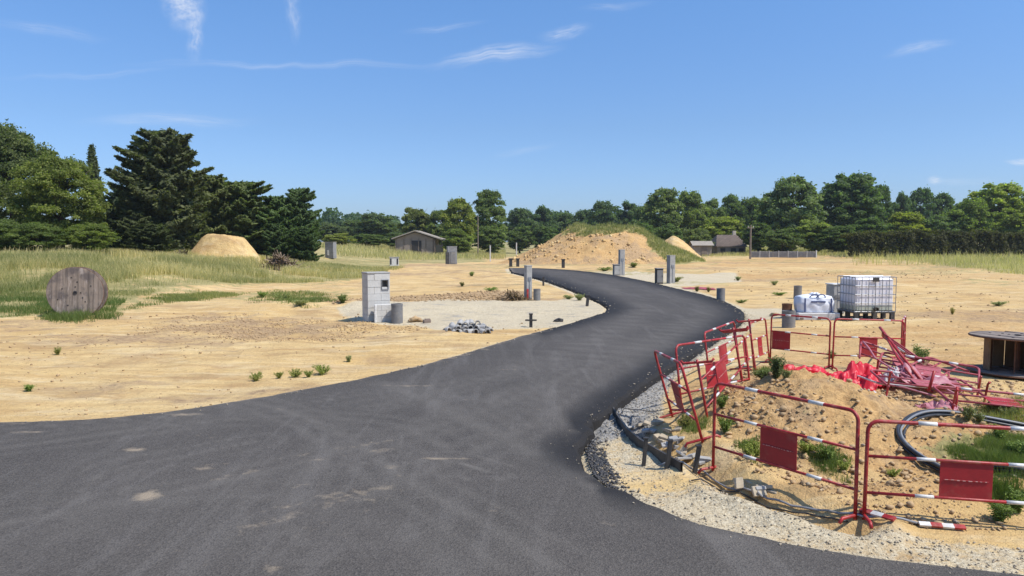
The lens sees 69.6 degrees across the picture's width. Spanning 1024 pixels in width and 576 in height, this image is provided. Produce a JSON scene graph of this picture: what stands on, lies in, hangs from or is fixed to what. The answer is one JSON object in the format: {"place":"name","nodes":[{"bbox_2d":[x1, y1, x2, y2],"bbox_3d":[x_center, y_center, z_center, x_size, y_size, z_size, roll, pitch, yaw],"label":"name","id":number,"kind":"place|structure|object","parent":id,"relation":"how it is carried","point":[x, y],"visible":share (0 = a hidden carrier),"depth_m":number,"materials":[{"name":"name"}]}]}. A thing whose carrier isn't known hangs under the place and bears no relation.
{"place":"outdoors","nodes":[
{"label":"outdoors","id":0,"kind":"place"},
{"bbox_2d":[34,308,123,323],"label":"grass","id":1,"kind":"structure","parent":0,"point":[76,317],"depth_m":22.35,"materials":[{"name":"plant"}]},
{"bbox_2d":[122,289,249,309],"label":"patchy grass","id":2,"kind":"structure","parent":0,"point":[178,297],"depth_m":30.78,"materials":[{"name":"plant"}]},
{"bbox_2d":[0,268,1023,575],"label":"road","id":3,"kind":"structure","parent":0,"point":[468,464],"depth_m":7.11,"materials":[{"name":"asphalt"}]},
{"bbox_2d":[0,255,1023,548],"bbox_3d":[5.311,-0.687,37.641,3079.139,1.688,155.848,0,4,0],"label":"ground","id":4,"kind":"structure","parent":0,"point":[166,367],"depth_m":15.42,"materials":[{"name":"sand"}]},
{"bbox_2d":[46,267,107,315],"bbox_3d":[-13.835,0.138,23.443,1.627,1.627,0.621,2,1,-17],"label":"cable drum","id":5,"kind":"object","parent":4,"relation":"on","point":[80,288],"visible":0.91,"depth_m":23.18,"materials":[{"name":"brown wood"}]},
{"bbox_2d":[0,313,543,418],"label":"sand clods","id":6,"kind":"object","parent":4,"relation":"on","point":[155,355],"visible":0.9,"depth_m":16.49,"materials":[{"name":"sand"}]},
{"bbox_2d":[131,313,429,342],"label":"sand clods","id":7,"kind":"object","parent":4,"relation":"on","point":[259,336],"visible":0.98,"depth_m":20.05,"materials":[{"name":"sand"}]},
{"bbox_2d":[251,289,335,305],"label":"patchy grass","id":8,"kind":"structure","parent":4,"relation":"on","point":[319,293],"depth_m":31.44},
{"bbox_2d":[321,290,542,303],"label":"rubble ridge","id":9,"kind":"structure","parent":4,"relation":"on","point":[463,298],"depth_m":31.34,"materials":[{"name":"soil"}]},
{"bbox_2d":[499,221,705,264],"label":"earth mound","id":10,"kind":"object","parent":4,"relation":"on","point":[580,243],"visible":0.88,"depth_m":79.91,"materials":[{"name":"soil"}]},
{"bbox_2d":[334,269,1023,574],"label":"gravel verge","id":11,"kind":"structure","parent":4,"relation":"on","point":[443,314],"depth_m":7.92,"materials":[{"name":"gravel"}]},
{"bbox_2d":[361,271,389,321],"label":"block pillar","id":12,"kind":"structure","parent":11,"relation":"on","point":[375,287],"depth_m":22.14,"materials":[{"name":"concrete"}]},
{"bbox_2d":[374,304,390,322],"bbox_3d":[-3.852,0.746,21.944,0.563,0.530,0.320,-1,4,-22],"label":"concrete block","id":13,"kind":"object","parent":11,"relation":"on","point":[382,312],"visible":0.88,"depth_m":21.80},
{"bbox_2d":[584,430,655,503],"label":"asphalt crumbs","id":14,"kind":"object","parent":11,"relation":"on","point":[595,458],"visible":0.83,"depth_m":7.91,"materials":[{"name":"stone"}]},
{"bbox_2d":[612,407,682,471],"bbox_3d":[1.495,1.832,8.858,0.198,0.260,2.648,0,4,-7],"label":"edging strip","id":15,"kind":"object","parent":11,"relation":"on","point":[638,442],"visible":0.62,"depth_m":8.40,"materials":[{"name":"metal"}]},
{"bbox_2d":[594,342,718,441],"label":"gravel stones","id":16,"kind":"object","parent":11,"relation":"on","point":[648,395],"visible":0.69,"depth_m":10.65,"materials":[{"name":"gravel"}]},
{"bbox_2d":[654,350,720,447],"bbox_3d":[2.039,1.294,9.135,0.442,0.959,1.603,-16,0,0],"label":"site barrier","id":17,"kind":"object","parent":4,"relation":"on","point":[677,396],"visible":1,"depth_m":8.96,"materials":[{"name":"red metal"}]},
{"bbox_2d":[669,335,749,412],"bbox_3d":[2.953,1.214,10.699,1.824,0.949,0.442,-3,-4,-42],"label":"site barrier","id":18,"kind":"object","parent":4,"relation":"on","point":[711,378],"visible":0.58,"depth_m":10.60,"materials":[{"name":"red metal"}]},
{"bbox_2d":[680,326,748,417],"bbox_3d":[2.813,1.192,9.831,0.442,0.979,1.790,-8,6,32],"label":"site barrier","id":19,"kind":"object","parent":4,"relation":"on","point":[719,366],"visible":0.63,"depth_m":9.77,"materials":[{"name":"red metal"}]},
{"bbox_2d":[697,382,860,523],"bbox_3d":[2.561,1.498,7.081,0.442,0.969,1.698,0,2,-30],"label":"site barrier","id":20,"kind":"object","parent":4,"relation":"on","point":[778,448],"visible":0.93,"depth_m":7.03,"materials":[{"name":"red metal"}]},
{"bbox_2d":[751,250,816,257],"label":"panel fence","id":21,"kind":"object","parent":4,"relation":"on","point":[778,254],"visible":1,"depth_m":89.89,"materials":[{"name":"concrete"}]},
{"bbox_2d":[659,461,918,524],"bbox_3d":[2.545,1.956,7.056,0.407,0.190,2.448,-3,5,-44],"label":"cord","id":22,"kind":"object","parent":4,"relation":"on","point":[810,508],"visible":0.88,"depth_m":6.68,"materials":[{"name":"plastic"}]},
{"bbox_2d":[765,314,833,368],"bbox_3d":[5.546,1.006,14.195,1.178,0.959,0.442,4,4,44],"label":"site barrier","id":23,"kind":"object","parent":4,"relation":"on","point":[779,340],"visible":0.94,"depth_m":14.37,"materials":[{"name":"red metal"}]},
{"bbox_2d":[796,311,839,319],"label":"concrete slab","id":24,"kind":"structure","parent":4,"relation":"on","point":[832,315],"depth_m":22.05,"materials":[{"name":"white concrete"}]},
{"bbox_2d":[794,292,833,312],"bbox_3d":[9.228,0.419,22.513,1.115,0.590,0.808,0,4,3],"label":"bulk bag","id":25,"kind":"object","parent":24,"relation":"on","point":[817,302],"visible":1,"depth_m":22.16,"materials":[{"name":"white"}]},
{"bbox_2d":[803,443,854,484],"bbox_3d":[3.218,1.766,7.540,0.564,0.250,0.759,2,4,29],"label":"weedy patch","id":26,"kind":"object","parent":4,"relation":"on","point":[832,465],"visible":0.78,"depth_m":7.49,"materials":[{"name":"green plant"}]},
{"bbox_2d":[831,360,886,390],"bbox_3d":[5.246,1.304,11.010,0.854,0.411,0.668,-2,4,-29],"label":"plastic sheet","id":27,"kind":"object","parent":4,"relation":"on","point":[853,370],"visible":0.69,"depth_m":11.01,"materials":[{"name":"plastic"}]},
{"bbox_2d":[699,369,1023,532],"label":"soil clods","id":28,"kind":"object","parent":4,"relation":"on","point":[906,476],"visible":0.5,"depth_m":7.96,"materials":[{"name":"soil"}]},
{"bbox_2d":[827,318,904,370],"bbox_3d":[6.635,1.058,13.703,1.333,0.969,0.442,2,2,0],"label":"site barrier","id":29,"kind":"object","parent":4,"relation":"on","point":[873,340],"visible":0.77,"depth_m":13.69,"materials":[{"name":"red metal"}]},
{"bbox_2d":[837,275,896,320],"bbox_3d":[10.699,0.286,22.191,1.273,1.314,1.138,0,4,-4],"label":"water tank","id":30,"kind":"object","parent":4,"relation":"on","point":[865,295],"visible":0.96,"depth_m":21.78,"materials":[{"name":"plastic"}]},
{"bbox_2d":[714,269,1021,363],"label":"sand clods","id":31,"kind":"object","parent":4,"relation":"on","point":[896,307],"visible":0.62,"depth_m":27.24,"materials":[{"name":"sand"}]},
{"bbox_2d":[875,352,981,394],"bbox_3d":[6.201,1.220,10.978,1.332,0.442,0.779,9,24,30],"label":"site barrier","id":32,"kind":"object","parent":4,"relation":"on","point":[920,368],"visible":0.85,"depth_m":11.00,"materials":[{"name":"metal"}]},
{"bbox_2d":[882,361,961,391],"bbox_3d":[6.011,1.286,10.892,1.050,0.381,1.013,2,4,26],"label":"plastic netting","id":33,"kind":"object","parent":32,"relation":"on","point":[943,379],"visible":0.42,"depth_m":10.64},
{"bbox_2d":[870,369,990,401],"bbox_3d":[5.824,1.337,10.371,1.282,0.442,0.829,6,11,7],"label":"site barrier","id":34,"kind":"object","parent":4,"relation":"on","point":[921,383],"visible":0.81,"depth_m":10.33,"materials":[{"name":"metal"}]},
{"bbox_2d":[840,227,1023,256],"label":"hedge","id":35,"kind":"object","parent":4,"relation":"on","point":[868,241],"visible":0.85,"depth_m":90.43,"materials":[{"name":"green plant"}]},
{"bbox_2d":[859,419,1023,528],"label":"site barrier","id":36,"kind":"object","parent":4,"relation":"on","point":[964,480],"visible":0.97,"depth_m":6.19,"materials":[{"name":"red metal"}]},
{"bbox_2d":[896,409,1023,473],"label":"hose coil","id":37,"kind":"object","parent":4,"relation":"on","point":[909,449],"visible":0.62,"depth_m":8.33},
{"bbox_2d":[933,385,1023,409],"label":"site barrier","id":38,"kind":"object","parent":4,"relation":"on","point":[998,401],"visible":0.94,"depth_m":9.63,"materials":[{"name":"metal"}]},
{"bbox_2d":[940,429,1023,474],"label":"coil grass","id":39,"kind":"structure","parent":4,"relation":"on","point":[999,451],"depth_m":7.72,"materials":[{"name":"plant"}]},
{"bbox_2d":[966,331,1023,378],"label":"cable drum","id":40,"kind":"object","parent":4,"relation":"on","point":[997,362],"visible":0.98,"depth_m":13.60,"materials":[{"name":"brown wood"}]},
{"bbox_2d":[970,395,1023,425],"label":"weedy patch","id":41,"kind":"object","parent":4,"relation":"on","point":[999,413],"visible":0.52,"depth_m":9.33,"materials":[{"name":"green plant"}]},
{"bbox_2d":[987,499,1017,522],"bbox_3d":[4.208,1.923,6.335,0.240,0.194,0.198,1,4,15],"label":"weed plant","id":42,"kind":"object","parent":4,"relation":"on","point":[999,514],"visible":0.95,"depth_m":6.32,"materials":[{"name":"green plant"}]},
{"bbox_2d":[992,457,1023,506],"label":"heap grass","id":43,"kind":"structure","parent":4,"relation":"on","point":[999,487],"depth_m":6.66,"materials":[{"name":"plant"}]},
{"bbox_2d":[0,242,1023,474],"bbox_3d":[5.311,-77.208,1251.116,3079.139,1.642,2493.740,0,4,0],"label":"meadow","id":44,"kind":"structure","parent":0,"point":[357,261],"depth_m":37.88,"materials":[{"name":"plant"}]},
{"bbox_2d":[0,218,29,252],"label":"shrub","id":45,"kind":"object","parent":44,"relation":"on","point":[8,225],"visible":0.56,"depth_m":45.39,"materials":[{"name":"green plant"}]},
{"bbox_2d":[0,118,59,238],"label":"broadleaf tree","id":46,"kind":"object","parent":44,"relation":"on","point":[16,146],"visible":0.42,"depth_m":55.79,"materials":[{"name":"green plant"}]},
{"bbox_2d":[2,221,69,252],"bbox_3d":[-29.700,-2.949,45.923,4.244,2.497,4.069,-3,5,-42],"label":"shrub","id":47,"kind":"object","parent":44,"relation":"on","point":[35,233],"visible":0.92,"depth_m":45.06,"materials":[{"name":"green plant"}]},
{"bbox_2d":[0,145,112,247],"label":"broadleaf tree","id":48,"kind":"object","parent":44,"relation":"on","point":[53,175],"visible":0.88,"depth_m":48.44,"materials":[{"name":"green plant"}]},
{"bbox_2d":[0,294,126,316],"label":"sparse grass","id":49,"kind":"structure","parent":44,"relation":"on","point":[40,305],"depth_m":25.78,"materials":[{"name":"plant"}]},
{"bbox_2d":[58,220,121,250],"bbox_3d":[-26.949,-3.120,46.979,3.656,2.434,3.360,-1,4,-14],"label":"shrub","id":50,"kind":"object","parent":44,"relation":"on","point":[77,237],"visible":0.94,"depth_m":46.27,"materials":[{"name":"green plant"}]},
{"bbox_2d":[79,143,109,246],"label":"conifer","id":51,"kind":"object","parent":44,"relation":"on","point":[92,158],"visible":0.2,"depth_m":65.24,"materials":[{"name":"green plant"}]},
{"bbox_2d":[0,246,191,278],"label":"seed heads","id":52,"kind":"object","parent":44,"relation":"on","point":[139,256],"visible":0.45,"depth_m":41.50,"materials":[{"name":"plant"}]},
{"bbox_2d":[99,186,126,247],"bbox_3d":[-32.785,-5.571,61.888,3.752,6.353,3.539,-1,4,-13],"label":"conifer","id":53,"kind":"object","parent":44,"relation":"on","point":[111,217],"visible":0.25,"depth_m":61.05,"materials":[{"name":"green plant"}]},
{"bbox_2d":[108,210,161,249],"bbox_3d":[-28.063,-4.034,54.701,4.279,3.630,4.037,-2,4,-25],"label":"conifer","id":54,"kind":"object","parent":44,"relation":"on","point":[128,223],"visible":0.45,"depth_m":53.83,"materials":[{"name":"green plant"}]},
{"bbox_2d":[125,223,180,253],"bbox_3d":[-25.413,-3.300,52.011,3.393,2.622,3.596,0,4,-2],"label":"shrub","id":55,"kind":"object","parent":44,"relation":"on","point":[152,237],"visible":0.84,"depth_m":51.24,"materials":[{"name":"green plant"}]},
{"bbox_2d":[103,127,214,251],"bbox_3d":[-26.958,-7.226,56.398,7.916,10.329,6.999,-3,5,-41],"label":"conifer","id":56,"kind":"object","parent":44,"relation":"on","point":[160,180],"visible":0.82,"depth_m":55.28,"materials":[{"name":"green plant"}]},
{"bbox_2d":[0,246,404,317],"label":"meadow grass","id":57,"kind":"structure","parent":44,"relation":"on","point":[212,267],"depth_m":40.02,"materials":[{"name":"plant"}]},
{"bbox_2d":[188,173,251,242],"bbox_3d":[-25.633,-6.091,62.498,7.080,7.363,6.679,-1,4,-21],"label":"conifer","id":58,"kind":"object","parent":44,"relation":"on","point":[216,193],"visible":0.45,"depth_m":61.10,"materials":[{"name":"green plant"}]},
{"bbox_2d":[191,234,260,262],"bbox_3d":[-22.106,-2.867,56.932,6.600,2.664,4.800,0,4,0],"label":"sand heap","id":59,"kind":"object","parent":44,"relation":"on","point":[215,244],"visible":0.58,"depth_m":55.73,"materials":[{"name":"sand"}]},
{"bbox_2d":[206,180,279,253],"bbox_3d":[-23.346,-5.925,63.703,7.425,6.850,7.193,0,4,-3],"label":"conifer","id":60,"kind":"object","parent":44,"relation":"on","point":[248,202],"visible":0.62,"depth_m":62.15,"materials":[{"name":"green plant"}]},
{"bbox_2d":[253,223,293,256],"bbox_3d":[-20.362,-3.882,62.771,3.486,3.421,3.288,-1,4,-14],"label":"shrub","id":61,"kind":"object","parent":44,"relation":"on","point":[273,234],"visible":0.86,"depth_m":62.12,"materials":[{"name":"green plant"}]},
{"bbox_2d":[256,194,307,258],"bbox_3d":[-20.837,-5.200,64.626,5.619,6.070,5.301,-1,4,-13],"label":"conifer","id":62,"kind":"object","parent":44,"relation":"on","point":[275,202],"visible":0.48,"depth_m":63.43,"materials":[{"name":"green plant"}]},
{"bbox_2d":[257,248,319,269],"bbox_3d":[-16.366,-2.103,51.929,5.566,1.678,2.897,0,4,0],"label":"brushwood heap","id":63,"kind":"object","parent":44,"relation":"on","point":[277,259],"visible":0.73,"depth_m":51.73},
{"bbox_2d":[282,187,324,257],"bbox_3d":[-19.004,-5.557,65.776,4.948,6.930,4.793,2,4,24],"label":"conifer","id":64,"kind":"object","parent":44,"relation":"on","point":[299,197],"visible":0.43,"depth_m":64.78,"materials":[{"name":"green plant"}]},
{"bbox_2d":[288,226,324,262],"bbox_3d":[-17.266,-3.486,62.026,2.832,3.545,3.001,2,4,30],"label":"shrub","id":65,"kind":"object","parent":44,"relation":"on","point":[305,242],"visible":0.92,"depth_m":61.38,"materials":[{"name":"green plant"}]},
{"bbox_2d":[350,234,388,245],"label":"shrub","id":66,"kind":"object","parent":44,"relation":"on","point":[370,239],"visible":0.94,"depth_m":123.58,"materials":[{"name":"green plant"}]},
{"bbox_2d":[351,212,397,239],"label":"broadleaf tree","id":67,"kind":"object","parent":44,"relation":"on","point":[379,226],"visible":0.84,"depth_m":162.29,"materials":[{"name":"green plant"}]},
{"bbox_2d":[320,242,505,259],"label":"meadow grass","id":68,"kind":"structure","parent":44,"relation":"on","point":[386,249],"depth_m":103.47,"materials":[{"name":"plant"}]},
{"bbox_2d":[396,206,434,232],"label":"broadleaf tree","id":69,"kind":"object","parent":44,"relation":"on","point":[420,217],"visible":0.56,"depth_m":139.74,"materials":[{"name":"green plant"}]},
{"bbox_2d":[391,230,444,253],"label":"timber house","id":70,"kind":"structure","parent":44,"relation":"on","point":[417,241],"depth_m":117.77,"materials":[{"name":"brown wood"}]},
{"bbox_2d":[423,210,446,249],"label":"broadleaf tree","id":71,"kind":"object","parent":44,"relation":"on","point":[431,227],"visible":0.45,"depth_m":137.69,"materials":[{"name":"green plant"}]},
{"bbox_2d":[440,228,474,252],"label":"shrub","id":72,"kind":"object","parent":44,"relation":"on","point":[458,237],"visible":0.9,"depth_m":116.64,"materials":[{"name":"green plant"}]},
{"bbox_2d":[438,196,479,243],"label":"broadleaf tree","id":73,"kind":"object","parent":44,"relation":"on","point":[456,212],"visible":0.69,"depth_m":125.98,"materials":[{"name":"green plant"}]},
{"bbox_2d":[472,225,506,254],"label":"shrub","id":74,"kind":"object","parent":44,"relation":"on","point":[488,236],"visible":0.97,"depth_m":120.59,"materials":[{"name":"green plant"}]},
{"bbox_2d":[472,188,508,249],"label":"broadleaf tree","id":75,"kind":"object","parent":44,"relation":"on","point":[486,209],"visible":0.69,"depth_m":132.83,"materials":[{"name":"green plant"}]},
{"bbox_2d":[3,200,995,243],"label":"wood","id":76,"kind":"object","parent":44,"relation":"on","point":[330,215],"visible":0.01,"depth_m":241.73,"materials":[{"name":"green plant"}]},
{"bbox_2d":[504,226,535,252],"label":"shrub","id":77,"kind":"object","parent":44,"relation":"on","point":[515,235],"visible":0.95,"depth_m":148.49,"materials":[{"name":"green plant"}]},
{"bbox_2d":[503,207,538,235],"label":"broadleaf tree","id":78,"kind":"object","parent":44,"relation":"on","point":[517,217],"visible":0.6,"depth_m":187.96,"materials":[{"name":"green plant"}]},
{"bbox_2d":[527,226,558,247],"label":"shrub","id":79,"kind":"object","parent":44,"relation":"on","point":[548,232],"visible":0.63,"depth_m":148.29,"materials":[{"name":"green plant"}]},
{"bbox_2d":[528,204,559,242],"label":"broadleaf tree","id":80,"kind":"object","parent":44,"relation":"on","point":[543,216],"visible":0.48,"depth_m":192.68,"materials":[{"name":"green plant"}]},
{"bbox_2d":[587,200,620,225],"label":"broadleaf tree","id":81,"kind":"object","parent":44,"relation":"on","point":[603,212],"visible":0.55,"depth_m":182.38,"materials":[{"name":"green plant"}]},
{"bbox_2d":[615,200,643,224],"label":"broadleaf tree","id":82,"kind":"object","parent":44,"relation":"on","point":[631,208],"visible":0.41,"depth_m":182.26,"materials":[{"name":"green plant"}]},
{"bbox_2d":[639,186,689,235],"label":"broadleaf tree","id":83,"kind":"object","parent":44,"relation":"on","point":[668,205],"visible":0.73,"depth_m":139.19,"materials":[{"name":"green plant"}]},
{"bbox_2d":[652,223,683,240],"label":"shrub","id":84,"kind":"object","parent":44,"relation":"on","point":[668,230],"visible":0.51,"depth_m":116.66,"materials":[{"name":"green plant"}]},
{"bbox_2d":[678,187,710,237],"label":"broadleaf tree","id":85,"kind":"object","parent":44,"relation":"on","point":[696,213],"visible":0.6,"depth_m":145.19,"materials":[{"name":"green plant"}]},
{"bbox_2d":[699,215,746,241],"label":"broadleaf tree","id":86,"kind":"object","parent":44,"relation":"on","point":[719,226],"visible":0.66,"depth_m":125.60,"materials":[{"name":"green plant"}]},
{"bbox_2d":[712,231,747,254],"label":"tiled house","id":87,"kind":"structure","parent":44,"relation":"on","point":[732,243],"depth_m":112.61,"materials":[{"name":"tile"}]},
{"bbox_2d":[721,192,748,230],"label":"broadleaf tree","id":88,"kind":"object","parent":44,"relation":"on","point":[731,203],"visible":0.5,"depth_m":157.89,"materials":[{"name":"green plant"}]},
{"bbox_2d":[736,195,764,245],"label":"broadleaf tree","id":89,"kind":"object","parent":44,"relation":"on","point":[752,202],"visible":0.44,"depth_m":157.93,"materials":[{"name":"green plant"}]},
{"bbox_2d":[739,222,775,250],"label":"shrub","id":90,"kind":"object","parent":44,"relation":"on","point":[759,231],"visible":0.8,"depth_m":108.79,"materials":[{"name":"green plant"}]},
{"bbox_2d":[761,227,805,250],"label":"shrub","id":91,"kind":"object","parent":44,"relation":"on","point":[783,240],"visible":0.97,"depth_m":99.02,"materials":[{"name":"green plant"}]},
{"bbox_2d":[760,173,828,250],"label":"broadleaf tree","id":92,"kind":"object","parent":44,"relation":"on","point":[780,201],"visible":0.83,"depth_m":121.31,"materials":[{"name":"green plant"}]},
{"bbox_2d":[790,219,836,251],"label":"broadleaf tree","id":93,"kind":"object","parent":44,"relation":"on","point":[809,236],"visible":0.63,"depth_m":106.35,"materials":[{"name":"green plant"}]},
{"bbox_2d":[813,225,857,253],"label":"shrub","id":94,"kind":"object","parent":44,"relation":"on","point":[838,244],"visible":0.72,"depth_m":102.71,"materials":[{"name":"green plant"}]},
{"bbox_2d":[817,170,888,229],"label":"broadleaf tree","id":95,"kind":"object","parent":44,"relation":"on","point":[857,192],"visible":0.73,"depth_m":124.59,"materials":[{"name":"green plant"}]},
{"bbox_2d":[702,247,1023,274],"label":"meadow grass","id":96,"kind":"structure","parent":44,"relation":"on","point":[1014,267],"depth_m":78.72,"materials":[{"name":"plant"}]},
{"bbox_2d":[846,216,892,250],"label":"broadleaf tree","id":97,"kind":"object","parent":44,"relation":"on","point":[871,223],"visible":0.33,"depth_m":110.64,"materials":[{"name":"green plant"}]},
{"bbox_2d":[866,181,896,230],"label":"broadleaf tree","id":98,"kind":"object","parent":44,"relation":"on","point":[885,193],"visible":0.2,"depth_m":131.98,"materials":[{"name":"green plant"}]},
{"bbox_2d":[889,191,915,244],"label":"broadleaf tree","id":99,"kind":"object","parent":44,"relation":"on","point":[904,201],"visible":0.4,"depth_m":163.04,"materials":[{"name":"green plant"}]},
{"bbox_2d":[884,209,930,247],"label":"broadleaf tree","id":100,"kind":"object","parent":44,"relation":"on","point":[906,220],"visible":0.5,"depth_m":121.61,"materials":[{"name":"green plant"}]},
{"bbox_2d":[909,187,940,218],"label":"broadleaf tree","id":101,"kind":"object","parent":44,"relation":"on","point":[920,196],"visible":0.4,"depth_m":167.42,"materials":[{"name":"green plant"}]},
{"bbox_2d":[852,249,1023,265],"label":"seed heads","id":102,"kind":"object","parent":44,"relation":"on","point":[911,259],"visible":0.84,"depth_m":75.88,"materials":[{"name":"plant"}]},
{"bbox_2d":[924,191,955,221],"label":"broadleaf tree","id":103,"kind":"object","parent":44,"relation":"on","point":[947,200],"visible":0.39,"depth_m":167.89,"materials":[{"name":"green plant"}]},
{"bbox_2d":[916,214,964,244],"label":"broadleaf tree","id":104,"kind":"object","parent":44,"relation":"on","point":[933,223],"visible":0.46,"depth_m":120.03,"materials":[{"name":"green plant"}]},
{"bbox_2d":[939,195,997,245],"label":"broadleaf tree","id":105,"kind":"object","parent":44,"relation":"on","point":[969,221],"visible":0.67,"depth_m":119.68,"materials":[{"name":"green plant"}]},
{"bbox_2d":[961,180,1023,243],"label":"broadleaf tree","id":106,"kind":"object","parent":44,"relation":"on","point":[1000,199],"visible":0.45,"depth_m":123.35,"materials":[{"name":"green plant"}]},
{"bbox_2d":[989,212,1023,248],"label":"broadleaf tree","id":107,"kind":"object","parent":44,"relation":"on","point":[1009,223],"visible":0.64,"depth_m":115.19,"materials":[{"name":"green plant"}]},
{"bbox_2d":[0,0,1023,241],"label":"sky","id":108,"kind":"structure","parent":0,"point":[387,107],"materials":[{"name":"blue"}]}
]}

